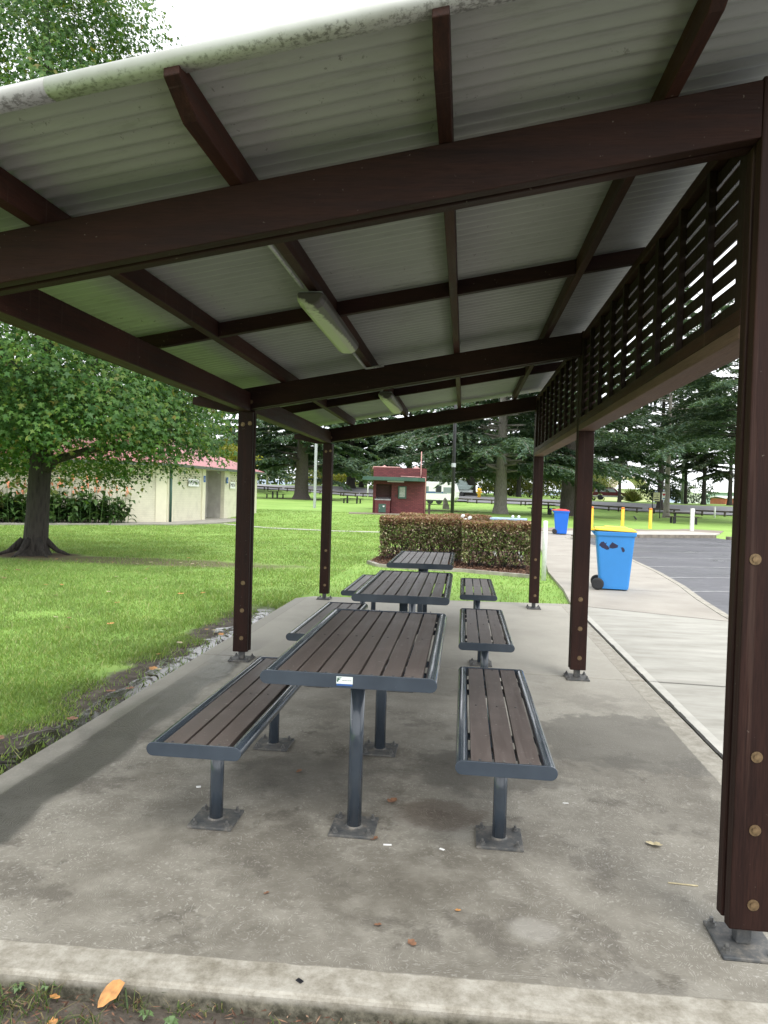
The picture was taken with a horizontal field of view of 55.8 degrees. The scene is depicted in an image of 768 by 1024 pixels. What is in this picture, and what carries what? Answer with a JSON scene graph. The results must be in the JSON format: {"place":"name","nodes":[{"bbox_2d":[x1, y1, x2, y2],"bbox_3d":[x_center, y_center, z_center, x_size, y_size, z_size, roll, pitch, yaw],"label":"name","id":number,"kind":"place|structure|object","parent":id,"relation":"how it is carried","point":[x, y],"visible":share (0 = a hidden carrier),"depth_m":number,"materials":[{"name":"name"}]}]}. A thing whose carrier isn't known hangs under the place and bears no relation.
{"place":"outdoors","nodes":[
{"label":"outdoors","id":0,"kind":"place"},
{"bbox_2d":[0,518,235,525],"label":"path","id":1,"kind":"structure","parent":0,"point":[212,521],"depth_m":29.50,"materials":[{"name":"concrete"}]},
{"bbox_2d":[224,523,378,532],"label":"path","id":2,"kind":"structure","parent":0,"point":[308,529],"depth_m":28.93,"materials":[{"name":"concrete"}]},
{"bbox_2d":[0,484,732,1023],"bbox_3d":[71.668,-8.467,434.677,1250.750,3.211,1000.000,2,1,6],"label":"ground","id":3,"kind":"structure","parent":0,"point":[602,518],"depth_m":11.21,"materials":[{"name":"plant"}]},
{"bbox_2d":[0,481,19,521],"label":"canna plant","id":4,"kind":"object","parent":3,"relation":"on","point":[10,503],"visible":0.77,"depth_m":26.94,"materials":[{"name":"green plant"}]},
{"bbox_2d":[0,480,26,522],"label":"canna plant","id":5,"kind":"object","parent":3,"relation":"on","point":[20,496],"visible":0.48,"depth_m":27.09,"materials":[{"name":"green plant"}]},
{"bbox_2d":[11,982,24,993],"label":"broadleaf weed","id":6,"kind":"object","parent":3,"relation":"on","point":[15,988],"visible":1,"depth_m":2.16,"materials":[{"name":"green plant"}]},
{"bbox_2d":[12,727,57,738],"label":"twig","id":7,"kind":"object","parent":3,"relation":"on","point":[35,732],"visible":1,"depth_m":4.38,"materials":[{"name":"wood"}]},
{"bbox_2d":[13,482,58,522],"bbox_3d":[-13.153,-0.361,27.393,1.670,1.629,1.427,1,1,-15],"label":"canna plant","id":8,"kind":"object","parent":3,"relation":"on","point":[23,504],"visible":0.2,"depth_m":27.03,"materials":[{"name":"green plant"}]},
{"bbox_2d":[49,477,73,522],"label":"canna plant","id":9,"kind":"object","parent":3,"relation":"on","point":[52,516],"visible":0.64,"depth_m":27.75,"materials":[{"name":"green plant"}]},
{"bbox_2d":[50,476,88,522],"bbox_3d":[-12.639,-0.492,28.142,1.890,2.063,1.782,2,1,19],"label":"canna plant","id":10,"kind":"object","parent":3,"relation":"on","point":[53,498],"visible":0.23,"depth_m":28.23,"materials":[{"name":"green plant"}]},
{"bbox_2d":[51,483,88,522],"bbox_3d":[-12.242,-0.293,28.111,1.515,1.654,1.429,2,1,8],"label":"canna plant","id":11,"kind":"object","parent":3,"relation":"on","point":[76,511],"visible":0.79,"depth_m":27.92,"materials":[{"name":"green plant"}]},
{"bbox_2d":[55,487,84,522],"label":"canna plant","id":12,"kind":"object","parent":3,"relation":"on","point":[63,515],"visible":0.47,"depth_m":28.12,"materials":[{"name":"green plant"}]},
{"bbox_2d":[0,338,152,521],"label":"broadleaf tree","id":13,"kind":"object","parent":3,"relation":"on","point":[55,491],"visible":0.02,"depth_m":27.66,"materials":[{"name":"green plant"}]},
{"bbox_2d":[63,483,111,522],"bbox_3d":[-11.525,-0.379,28.284,1.760,1.716,1.504,2,1,19],"label":"canna plant","id":14,"kind":"object","parent":3,"relation":"on","point":[88,507],"visible":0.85,"depth_m":28.26,"materials":[{"name":"green plant"}]},
{"bbox_2d":[68,477,106,522],"bbox_3d":[-11.671,-0.485,28.811,1.574,1.983,1.519,2,1,4],"label":"canna plant","id":15,"kind":"object","parent":3,"relation":"on","point":[95,497],"visible":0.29,"depth_m":28.84,"materials":[{"name":"green plant"}]},
{"bbox_2d":[86,488,123,524],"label":"canna plant","id":16,"kind":"object","parent":3,"relation":"on","point":[113,515],"visible":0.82,"depth_m":28.56,"materials":[{"name":"green plant"}]},
{"bbox_2d":[91,486,129,522],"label":"canna plant","id":17,"kind":"object","parent":3,"relation":"on","point":[99,518],"visible":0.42,"depth_m":28.92,"materials":[{"name":"green plant"}]},
{"bbox_2d":[97,979,124,1007],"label":"fallen leaf","id":18,"kind":"object","parent":3,"relation":"on","point":[111,990],"visible":1,"depth_m":2.13,"materials":[{"name":"plant"}]},
{"bbox_2d":[0,0,237,557],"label":"broadleaf tree","id":19,"kind":"object","parent":3,"relation":"on","point":[45,412],"visible":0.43,"depth_m":13.95,"materials":[{"name":"green plant"}]},
{"bbox_2d":[102,487,136,522],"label":"canna plant","id":20,"kind":"object","parent":3,"relation":"on","point":[122,504],"visible":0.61,"depth_m":29.12,"materials":[{"name":"green plant"}]},
{"bbox_2d":[0,430,266,521],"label":"toilet block","id":21,"kind":"structure","parent":3,"relation":"on","point":[212,493],"depth_m":31.66,"materials":[{"name":"beige paint"}]},
{"bbox_2d":[138,1009,153,1019],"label":"broadleaf weed","id":22,"kind":"object","parent":3,"relation":"on","point":[144,1015],"visible":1,"depth_m":2.07,"materials":[{"name":"green plant"}]},
{"bbox_2d":[163,1015,178,1023],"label":"broadleaf weed","id":23,"kind":"object","parent":3,"relation":"on","point":[171,1019],"visible":1,"depth_m":2.05,"materials":[{"name":"green plant"}]},
{"bbox_2d":[125,399,265,476],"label":"broadleaf tree","id":24,"kind":"object","parent":3,"relation":"on","point":[219,436],"visible":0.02,"depth_m":61.72,"materials":[{"name":"green plant"}]},
{"bbox_2d":[0,986,392,1023],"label":"twig litter","id":25,"kind":"object","parent":3,"relation":"on","point":[114,1006],"visible":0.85,"depth_m":2.10,"materials":[{"name":"brown plant"}]},
{"bbox_2d":[0,978,412,1023],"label":"weeds","id":26,"kind":"object","parent":3,"relation":"on","point":[10,1005],"visible":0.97,"depth_m":2.11,"materials":[{"name":"plant"}]},
{"bbox_2d":[216,443,262,479],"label":"broadleaf tree","id":27,"kind":"object","parent":3,"relation":"on","point":[235,448],"visible":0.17,"depth_m":61.31,"materials":[{"name":"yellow plant"}]},
{"bbox_2d":[202,411,292,480],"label":"cedar tree","id":28,"kind":"object","parent":3,"relation":"on","point":[282,470],"visible":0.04,"depth_m":101.81,"materials":[{"name":"green plant"}]},
{"bbox_2d":[215,419,380,499],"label":"cedar tree","id":29,"kind":"object","parent":3,"relation":"on","point":[302,457],"visible":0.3,"depth_m":83.35,"materials":[{"name":"green plant"}]},
{"bbox_2d":[279,470,337,484],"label":"shrub","id":30,"kind":"object","parent":3,"relation":"on","point":[312,474],"visible":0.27,"depth_m":123.54,"materials":[{"name":"green plant"}]},
{"bbox_2d":[313,444,317,507],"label":"lamp post","id":31,"kind":"object","parent":3,"relation":"on","point":[315,477],"visible":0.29,"depth_m":51.88,"materials":[{"name":"metal"}]},
{"bbox_2d":[308,473,358,484],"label":"shrub","id":32,"kind":"object","parent":3,"relation":"on","point":[341,477],"visible":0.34,"depth_m":124.67,"materials":[{"name":"yellow plant"}]},
{"bbox_2d":[288,415,418,487],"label":"cedar tree","id":33,"kind":"object","parent":3,"relation":"on","point":[353,463],"visible":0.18,"depth_m":109.78,"materials":[{"name":"green plant"}]},
{"bbox_2d":[337,417,400,486],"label":"cedar tree","id":34,"kind":"object","parent":3,"relation":"on","point":[363,446],"visible":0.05,"depth_m":112.40,"materials":[{"name":"green plant"}]},
{"bbox_2d":[349,512,398,514],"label":"apron","id":35,"kind":"object","parent":3,"relation":"on","point":[373,513],"visible":0.57,"depth_m":42.55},
{"bbox_2d":[0,654,767,1023],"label":"concrete slab","id":36,"kind":"structure","parent":3,"relation":"on","point":[576,910],"depth_m":2.81,"materials":[{"name":"concrete"}]},
{"bbox_2d":[146,656,300,831],"bbox_3d":[-0.686,1.139,3.703,0.395,0.440,1.580,2,1,6],"label":"bench","id":37,"kind":"object","parent":36,"relation":"on","point":[233,718],"visible":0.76,"depth_m":3.23,"materials":[{"name":"blue paint"}]},
{"bbox_2d":[286,602,367,687],"bbox_3d":[-0.438,1.089,6.039,0.395,0.440,1.580,2,1,6],"label":"bench","id":38,"kind":"object","parent":36,"relation":"on","point":[299,631],"visible":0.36,"depth_m":6.00,"materials":[{"name":"blue paint"}]},
{"bbox_2d":[260,608,446,839],"bbox_3d":[-0.068,1.000,3.660,0.710,0.755,1.604,2,1,6],"label":"picnic table","id":39,"kind":"object","parent":36,"relation":"on","point":[352,649],"visible":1,"depth_m":3.18,"materials":[{"name":"blue paint"}]},
{"bbox_2d":[0,0,767,963],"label":"picnic shelter","id":40,"kind":"object","parent":36,"relation":"on","point":[458,202],"visible":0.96,"depth_m":2.54,"materials":[{"name":"metal"}]},
{"bbox_2d":[268,245,303,288],"bbox_3d":[-0.478,-1.142,3.183,0.020,0.020,1.070,2,1,6],"label":"conduit","id":41,"kind":"object","parent":40,"relation":"attached to","point":[285,264],"visible":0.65,"depth_m":3.35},
{"bbox_2d":[297,291,358,352],"bbox_3d":[-0.316,-1.122,4.399,0.154,0.087,1.280,2,1,6],"label":"light fitting","id":42,"kind":"object","parent":40,"relation":"attached to","point":[320,310],"visible":1,"depth_m":4.09,"materials":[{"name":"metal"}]},
{"bbox_2d":[352,352,383,368],"bbox_3d":[-0.140,-1.199,5.550,0.172,0.044,1.010,2,1,6],"label":"conduit","id":43,"kind":"object","parent":40,"relation":"attached to","point":[360,362],"visible":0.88,"depth_m":5.97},
{"bbox_2d":[378,392,402,413],"bbox_3d":[0.084,-1.199,8.016,0.154,0.087,1.280,2,1,6],"label":"light fitting","id":44,"kind":"object","parent":40,"relation":"attached to","point":[390,401],"visible":1,"depth_m":7.67,"materials":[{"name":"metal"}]},
{"bbox_2d":[351,570,452,692],"bbox_3d":[0.195,0.951,5.966,0.700,0.755,1.660,2,1,6],"label":"picnic table","id":45,"kind":"object","parent":36,"relation":"on","point":[403,589],"visible":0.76,"depth_m":5.57,"materials":[{"name":"blue paint"}]},
{"bbox_2d":[458,608,514,697],"bbox_3d":[0.803,1.129,5.893,0.395,0.440,1.580,2,1,6],"label":"bench","id":46,"kind":"object","parent":36,"relation":"on","point":[480,639],"visible":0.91,"depth_m":5.57,"materials":[{"name":"blue paint"}]},
{"bbox_2d":[455,666,557,851],"bbox_3d":[0.554,1.178,3.597,0.395,0.440,1.580,2,1,6],"label":"bench","id":47,"kind":"object","parent":36,"relation":"on","point":[493,752],"visible":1,"depth_m":3.14,"materials":[{"name":"blue paint"}]},
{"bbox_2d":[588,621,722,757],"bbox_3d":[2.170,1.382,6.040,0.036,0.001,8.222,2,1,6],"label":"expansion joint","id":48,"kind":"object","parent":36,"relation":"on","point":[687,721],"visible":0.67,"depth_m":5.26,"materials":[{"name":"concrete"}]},
{"bbox_2d":[363,452,426,513],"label":"brick kiosk","id":49,"kind":"object","parent":3,"relation":"on","point":[397,490],"visible":0.98,"depth_m":43.97,"materials":[{"name":"red brick"}]},
{"bbox_2d":[209,425,607,497],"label":"woodland","id":50,"kind":"object","parent":3,"relation":"on","point":[437,477],"visible":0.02,"depth_m":163.53,"materials":[{"name":"green plant"}]},
{"bbox_2d":[365,409,466,467],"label":"cedar tree","id":51,"kind":"object","parent":3,"relation":"on","point":[408,452],"visible":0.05,"depth_m":120.64,"materials":[{"name":"green plant"}]},
{"bbox_2d":[203,596,644,681],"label":"concrete slab","id":52,"kind":"structure","parent":3,"relation":"on","point":[540,639],"depth_m":7.41,"materials":[{"name":"concrete"}]},
{"bbox_2d":[341,574,375,609],"bbox_3d":[-0.182,1.037,8.445,0.395,0.440,1.580,2,1,6],"label":"bench","id":53,"kind":"object","parent":52,"relation":"on","point":[356,585],"visible":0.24,"depth_m":8.28,"materials":[{"name":"blue paint"}]},
{"bbox_2d":[386,551,454,628],"bbox_3d":[0.453,0.899,8.412,0.700,0.755,1.660,2,1,6],"label":"picnic table","id":54,"kind":"object","parent":52,"relation":"on","point":[422,561],"visible":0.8,"depth_m":7.96,"materials":[{"name":"blue paint"}]},
{"bbox_2d":[460,578,496,628],"bbox_3d":[1.071,1.075,8.388,0.395,0.440,1.580,2,1,6],"label":"bench","id":55,"kind":"object","parent":52,"relation":"on","point":[468,586],"visible":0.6,"depth_m":8.04,"materials":[{"name":"blue paint"}]},
{"bbox_2d":[426,482,466,503],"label":"caravan","id":56,"kind":"object","parent":3,"relation":"on","point":[439,494],"visible":0.57,"depth_m":80.93,"materials":[{"name":"white paint"}]},
{"bbox_2d":[367,561,528,577],"bbox_3d":[1.107,1.183,14.689,3.746,0.100,0.559,3,2,32],"label":"bed edging","id":57,"kind":"object","parent":3,"relation":"on","point":[376,564],"visible":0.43,"depth_m":14.46,"materials":[{"name":"concrete"}]},
{"bbox_2d":[372,547,528,573],"bbox_3d":[1.632,1.156,17.254,3.600,0.078,6.400,2,1,6],"label":"mulch bed","id":58,"kind":"object","parent":3,"relation":"on","point":[475,565],"visible":0.12,"depth_m":16.22,"materials":[{"name":"brown wood"}]},
{"bbox_2d":[378,514,464,561],"bbox_3d":[0.886,0.604,16.665,2.012,1.086,1.272,2,1,8],"label":"hedge","id":59,"kind":"object","parent":58,"relation":"on","point":[441,532],"visible":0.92,"depth_m":16.20,"materials":[{"name":"green plant"}]},
{"bbox_2d":[398,512,491,552],"bbox_3d":[1.651,0.553,19.550,2.554,1.092,1.355,2,1,6],"label":"hedge","id":60,"kind":"object","parent":58,"relation":"on","point":[480,517],"visible":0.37,"depth_m":19.11,"materials":[{"name":"green plant"}]},
{"bbox_2d":[370,552,529,573],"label":"bark chips","id":61,"kind":"object","parent":58,"relation":"on","point":[458,563],"visible":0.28,"depth_m":15.41,"materials":[{"name":"wood"}]},
{"bbox_2d":[461,519,530,568],"bbox_3d":[2.430,0.681,15.494,1.605,1.078,1.279,2,1,10],"label":"hedge","id":62,"kind":"object","parent":58,"relation":"on","point":[498,536],"visible":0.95,"depth_m":15.04,"materials":[{"name":"green plant"}]},
{"bbox_2d":[450,405,456,512],"bbox_3d":[2.650,-2.215,27.350,0.280,6.578,1.008,2,1,6],"label":"lamp post","id":63,"kind":"object","parent":3,"relation":"on","point":[453,464],"visible":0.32,"depth_m":26.92,"materials":[{"name":"metal"}]},
{"bbox_2d":[413,401,545,495],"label":"cedar tree","id":64,"kind":"object","parent":3,"relation":"on","point":[472,482],"visible":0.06,"depth_m":105.24,"materials":[{"name":"green plant"}]},
{"bbox_2d":[458,476,514,494],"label":"shrub","id":65,"kind":"object","parent":3,"relation":"on","point":[489,487],"visible":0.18,"depth_m":122.12,"materials":[{"name":"green plant"}]},
{"bbox_2d":[358,381,641,513],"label":"cedar tree","id":66,"kind":"object","parent":3,"relation":"on","point":[562,466],"visible":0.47,"depth_m":50.52,"materials":[{"name":"green plant"}]},
{"bbox_2d":[478,475,531,496],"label":"shrub","id":67,"kind":"object","parent":3,"relation":"on","point":[510,481],"visible":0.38,"depth_m":120.97,"materials":[{"name":"green plant"}]},
{"bbox_2d":[490,515,526,556],"bbox_3d":[2.962,0.639,17.297,0.840,1.148,0.560,2,1,15],"label":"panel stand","id":68,"kind":"object","parent":3,"relation":"on","point":[503,518],"visible":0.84,"depth_m":17.09,"materials":[{"name":"white paint"}]},
{"bbox_2d":[508,423,529,496],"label":"pine tree","id":69,"kind":"object","parent":3,"relation":"on","point":[518,491],"visible":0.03,"depth_m":117.62,"materials":[{"name":"green plant"}]},
{"bbox_2d":[491,477,561,497],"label":"shrub","id":70,"kind":"object","parent":3,"relation":"on","point":[529,490],"visible":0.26,"depth_m":123.20,"materials":[{"name":"green plant"}]},
{"bbox_2d":[526,479,561,498],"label":"shrub","id":71,"kind":"object","parent":3,"relation":"on","point":[547,488],"visible":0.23,"depth_m":120.99,"materials":[{"name":"green plant"}]},
{"bbox_2d":[541,521,547,580],"bbox_3d":[2.996,0.769,13.522,0.086,1.214,0.085,2,1,6],"label":"bollard","id":72,"kind":"object","parent":3,"relation":"on","point":[544,548],"visible":0.85,"depth_m":13.49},
{"bbox_2d":[466,361,690,515],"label":"cedar tree","id":73,"kind":"object","parent":3,"relation":"on","point":[567,495],"visible":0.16,"depth_m":57.68,"materials":[{"name":"green plant"}]},
{"bbox_2d":[592,475,614,500],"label":"shrub","id":74,"kind":"object","parent":3,"relation":"on","point":[605,483],"visible":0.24,"depth_m":124.31,"materials":[{"name":"green plant"}]},
{"bbox_2d":[593,487,623,499],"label":"parked car","id":75,"kind":"object","parent":3,"relation":"on","point":[612,492],"visible":0.62,"depth_m":102.30,"materials":[{"name":"red paint"}]},
{"bbox_2d":[594,488,656,501],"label":"clad building","id":76,"kind":"structure","parent":3,"relation":"on","point":[615,498],"depth_m":139.95,"materials":[{"name":"white paint"}]},
{"bbox_2d":[608,477,645,487],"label":"arched shelter","id":77,"kind":"object","parent":3,"relation":"on","point":[634,483],"visible":0.2,"depth_m":180.07,"materials":[{"name":"white paint"}]},
{"bbox_2d":[599,367,655,501],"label":"pine tree","id":78,"kind":"object","parent":3,"relation":"on","point":[619,483],"visible":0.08,"depth_m":96.67,"materials":[{"name":"green plant"}]},
{"bbox_2d":[541,527,723,533],"bbox_3d":[11.631,0.930,37.525,13.944,0.120,6.038,1,1,-11],"label":"apron","id":79,"kind":"object","parent":3,"relation":"on","point":[695,530],"visible":0.14,"depth_m":37.60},
{"bbox_2d":[690,508,694,530],"bbox_3d":[16.230,0.474,38.167,0.170,1.330,0.170,2,1,6],"label":"bollard","id":80,"kind":"object","parent":79,"relation":"on","point":[692,512],"visible":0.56,"depth_m":38.08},
{"bbox_2d":[621,486,644,501],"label":"spiky shrub","id":81,"kind":"object","parent":3,"relation":"on","point":[632,495],"visible":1,"depth_m":96.63,"materials":[{"name":"green plant"}]},
{"bbox_2d":[565,536,727,618],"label":"kerb","id":82,"kind":"structure","parent":3,"relation":"on","point":[703,601],"depth_m":12.07,"materials":[{"name":"concrete"}]},
{"bbox_2d":[556,306,737,507],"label":"cedar tree","id":83,"kind":"object","parent":3,"relation":"on","point":[680,397],"visible":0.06,"depth_m":81.17,"materials":[{"name":"green plant"}]},
{"bbox_2d":[571,534,731,539],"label":"kerb","id":84,"kind":"structure","parent":3,"relation":"on","point":[673,536],"depth_m":31.68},
{"bbox_2d":[652,492,660,517],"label":"park sign","id":85,"kind":"object","parent":3,"relation":"on","point":[656,496],"visible":0.96,"depth_m":65.94,"materials":[{"name":"metal"}]},
{"bbox_2d":[635,467,680,502],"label":"shrub","id":86,"kind":"object","parent":3,"relation":"on","point":[675,493],"visible":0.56,"depth_m":103.26,"materials":[{"name":"green plant"}]},
{"bbox_2d":[590,538,731,613],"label":"car park","id":87,"kind":"structure","parent":3,"relation":"on","point":[665,556],"depth_m":19.14,"materials":[{"name":"asphalt"}]},
{"bbox_2d":[646,542,730,591],"bbox_3d":[10.235,1.337,20.531,8.214,0.001,16.867,2,1,6],"label":"parking line","id":88,"kind":"object","parent":87,"relation":"on","point":[694,577],"visible":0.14,"depth_m":17.60,"materials":[{"name":"paint"}]},
{"bbox_2d":[594,286,737,517],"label":"cedar tree","id":89,"kind":"object","parent":3,"relation":"on","point":[656,417],"visible":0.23,"depth_m":68.17,"materials":[{"name":"green plant"}]},
{"bbox_2d":[597,298,738,465],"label":"cedar tree","id":90,"kind":"object","parent":3,"relation":"on","point":[693,443],"visible":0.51,"depth_m":56.95,"materials":[{"name":"green plant"}]},
{"bbox_2d":[681,454,684,503],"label":"power pole","id":91,"kind":"object","parent":3,"relation":"on","point":[682,491],"depth_m":97.77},
{"bbox_2d":[649,388,720,503],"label":"pine tree","id":92,"kind":"object","parent":3,"relation":"on","point":[690,465],"visible":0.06,"depth_m":98.61,"materials":[{"name":"green plant"}]},
{"bbox_2d":[648,374,733,504],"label":"pine tree","id":93,"kind":"object","parent":3,"relation":"on","point":[704,471],"visible":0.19,"depth_m":93.68,"materials":[{"name":"green plant"}]},
{"bbox_2d":[673,475,719,503],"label":"shrub","id":94,"kind":"object","parent":3,"relation":"on","point":[695,496],"visible":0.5,"depth_m":123.48,"materials":[{"name":"green plant"}]},
{"bbox_2d":[687,489,707,503],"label":"house","id":95,"kind":"structure","parent":3,"relation":"on","point":[696,491],"depth_m":130.68,"materials":[{"name":"white paint"}]},
{"bbox_2d":[692,485,733,503],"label":"shed","id":96,"kind":"structure","parent":3,"relation":"on","point":[722,490],"depth_m":150.90,"materials":[{"name":"white paint"}]},
{"bbox_2d":[696,510,729,516],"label":"log rail","id":97,"kind":"object","parent":3,"relation":"on","point":[702,511],"visible":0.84,"depth_m":75.06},
{"bbox_2d":[691,363,738,505],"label":"pine tree","id":98,"kind":"object","parent":3,"relation":"on","point":[706,464],"visible":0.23,"depth_m":91.67,"materials":[{"name":"green plant"}]},
{"bbox_2d":[708,496,732,503],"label":"brick building","id":99,"kind":"structure","parent":3,"relation":"on","point":[718,500],"depth_m":130.28,"materials":[{"name":"orange brick"}]},
{"bbox_2d":[0,0,738,492],"label":"sky","id":100,"kind":"structure","parent":0,"point":[199,20],"materials":[{"name":"white"}]},
{"bbox_2d":[257,479,680,502],"bbox_3d":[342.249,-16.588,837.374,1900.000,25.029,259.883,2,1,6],"label":"hills","id":101,"kind":"structure","parent":0,"point":[672,501],"depth_m":882.31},
{"bbox_2d":[257,484,732,514],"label":"road","id":102,"kind":"structure","parent":0,"point":[646,506],"depth_m":89.65,"materials":[{"name":"asphalt"}]},
{"bbox_2d":[456,480,472,495],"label":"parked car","id":103,"kind":"object","parent":102,"relation":"on","point":[463,487],"visible":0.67,"depth_m":100.30,"materials":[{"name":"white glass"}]},
{"bbox_2d":[541,531,727,759],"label":"path","id":104,"kind":"structure","parent":0,"point":[687,650],"depth_m":8.35,"materials":[{"name":"concrete"}]},
{"bbox_2d":[551,509,569,533],"bbox_3d":[7.370,0.389,30.393,0.777,1.054,0.587,2,1,12],"label":"wheelie bin","id":105,"kind":"object","parent":104,"relation":"on","point":[561,516],"visible":1,"depth_m":30.14,"materials":[{"name":"blue plastic"}]},
{"bbox_2d":[590,526,636,589],"bbox_3d":[3.780,0.756,12.102,0.777,1.054,0.587,2,1,14],"label":"wheelie bin","id":106,"kind":"object","parent":104,"relation":"on","point":[614,548],"visible":0.9,"depth_m":11.85,"materials":[{"name":"blue plastic"}]},
{"bbox_2d":[588,616,722,753],"bbox_3d":[2.213,1.396,6.024,0.069,0.024,8.400,2,1,6],"label":"path edge","id":107,"kind":"object","parent":104,"relation":"on","point":[714,741],"visible":0.44,"depth_m":5.54,"materials":[{"name":"concrete"}]},
{"bbox_2d":[552,530,719,535],"bbox_3d":[11.730,1.028,33.479,10.823,0.128,3.633,1,2,-25],"label":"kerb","id":108,"kind":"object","parent":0,"point":[569,532],"visible":0.39,"depth_m":34.16,"materials":[{"name":"concrete"}]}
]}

